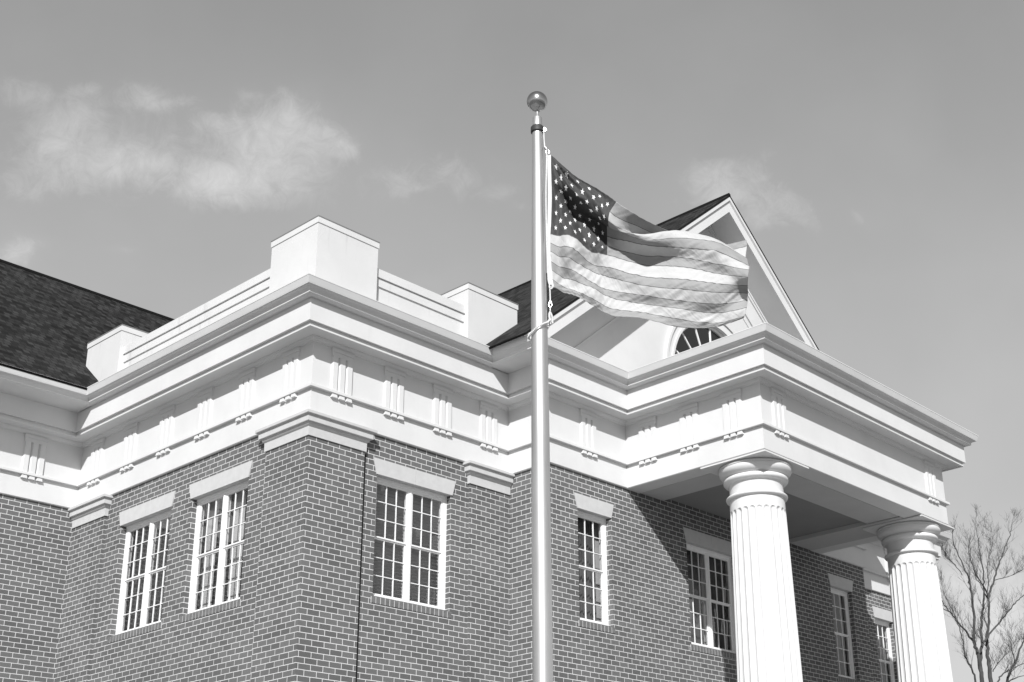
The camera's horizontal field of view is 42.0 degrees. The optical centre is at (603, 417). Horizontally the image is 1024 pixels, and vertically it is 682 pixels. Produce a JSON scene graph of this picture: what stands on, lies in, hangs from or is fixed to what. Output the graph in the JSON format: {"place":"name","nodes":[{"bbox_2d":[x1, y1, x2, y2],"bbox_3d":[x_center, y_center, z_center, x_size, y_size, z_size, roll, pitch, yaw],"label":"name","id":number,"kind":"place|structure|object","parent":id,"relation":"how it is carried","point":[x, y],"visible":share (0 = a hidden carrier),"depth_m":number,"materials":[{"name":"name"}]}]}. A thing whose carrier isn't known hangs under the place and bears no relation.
{"place":"outdoors","nodes":[
{"label":"outdoors","id":0,"kind":"place"},
{"bbox_2d":[0,0,1023,681],"label":"sky","id":1,"kind":"structure","parent":0,"point":[154,154],"materials":[{"name":"grey"}]},
{"label":"lawn","id":2,"kind":"structure","parent":0,"visible":0},
{"bbox_2d":[0,193,977,681],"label":"courthouse","id":3,"kind":"structure","parent":2,"relation":"on","point":[306,457],"depth_m":20.57,"materials":[{"name":"grey brick"}]},
{"bbox_2d":[107,491,175,643],"bbox_3d":[-6.951,2.312,20.251,1.584,2.091,0.253,-19,-27,37],"label":"window","id":4,"kind":"structure","parent":3,"relation":"in","point":[149,513],"depth_m":20.36,"materials":[{"name":"white paint"}]},
{"bbox_2d":[179,460,252,622],"bbox_3d":[-5.452,1.823,19.085,1.584,2.091,0.317,-19,-27,37],"label":"window","id":5,"kind":"structure","parent":3,"relation":"in","point":[223,486],"depth_m":19.17,"materials":[{"name":"white paint"}]},
{"bbox_2d":[371,457,455,617],"bbox_3d":[-2.811,1.772,19.149,0.253,2.091,1.584,-19,-27,37],"label":"window","id":6,"kind":"structure","parent":3,"relation":"in","point":[410,481],"depth_m":19.23,"materials":[{"name":"white paint"}]},
{"bbox_2d":[574,492,614,633],"bbox_3d":[-0.240,2.301,20.715,0.325,2.091,0.934,-19,-27,37],"label":"window","id":7,"kind":"structure","parent":3,"relation":"in","point":[590,510],"depth_m":20.82,"materials":[{"name":"white paint"}]},
{"bbox_2d":[664,324,734,357],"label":"window","id":8,"kind":"structure","parent":3,"relation":"in","point":[677,342],"depth_m":24.86,"materials":[{"name":"white paint"}]},
{"bbox_2d":[683,527,735,659],"bbox_3d":[1.786,3.082,22.900,0.317,2.091,1.584,-19,-27,37],"label":"window","id":9,"kind":"structure","parent":3,"relation":"in","point":[714,551],"depth_m":23.01,"materials":[{"name":"white paint"}]},
{"bbox_2d":[827,573,860,681],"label":"window","id":10,"kind":"structure","parent":3,"relation":"in","point":[839,586],"depth_m":26.06,"materials":[{"name":"white paint"}]},
{"bbox_2d":[872,606,894,681],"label":"window","id":11,"kind":"structure","parent":3,"relation":"in","point":[883,617],"depth_m":28.94,"materials":[{"name":"white paint"}]},
{"bbox_2d":[937,504,1023,681],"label":"bare tree","id":12,"kind":"object","parent":2,"relation":"on","point":[974,640],"visible":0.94,"depth_m":46.86,"materials":[{"name":"grey plant"}]},
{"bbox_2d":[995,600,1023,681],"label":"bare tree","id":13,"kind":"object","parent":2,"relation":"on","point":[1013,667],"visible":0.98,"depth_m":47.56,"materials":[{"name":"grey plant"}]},
{"label":"plaza paving","id":14,"kind":"structure","parent":0,"visible":0},
{"bbox_2d":[527,91,552,681],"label":"flagpole","id":15,"kind":"object","parent":14,"relation":"on","point":[542,633],"visible":1,"depth_m":9.54,"materials":[{"name":"metal"}]},
{"bbox_2d":[527,311,553,339],"bbox_3d":[-0.479,-0.685,9.895,0.179,0.216,0.179,-19,-27,37],"label":"retainer ring","id":16,"kind":"object","parent":15,"relation":"hanging from","point":[550,317],"visible":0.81,"depth_m":9.87,"materials":[{"name":"white plastic"}]},
{"bbox_2d":[543,132,552,311],"bbox_3d":[-0.426,-1.529,10.205,0.063,1.575,0.024,0,-21,-3],"label":"halyard","id":17,"kind":"object","parent":15,"relation":"hanging from","point":[546,148],"visible":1,"depth_m":10.20,"materials":[{"name":"white fabric"}]},
{"bbox_2d":[547,155,748,327],"bbox_3d":[0.352,-1.365,10.227,1.582,1.476,0.434,1,-21,-6],"label":"flag","id":18,"kind":"object","parent":15,"relation":"attached to","point":[607,254],"visible":1,"depth_m":10.09,"materials":[{"name":"fabric"}]}
]}

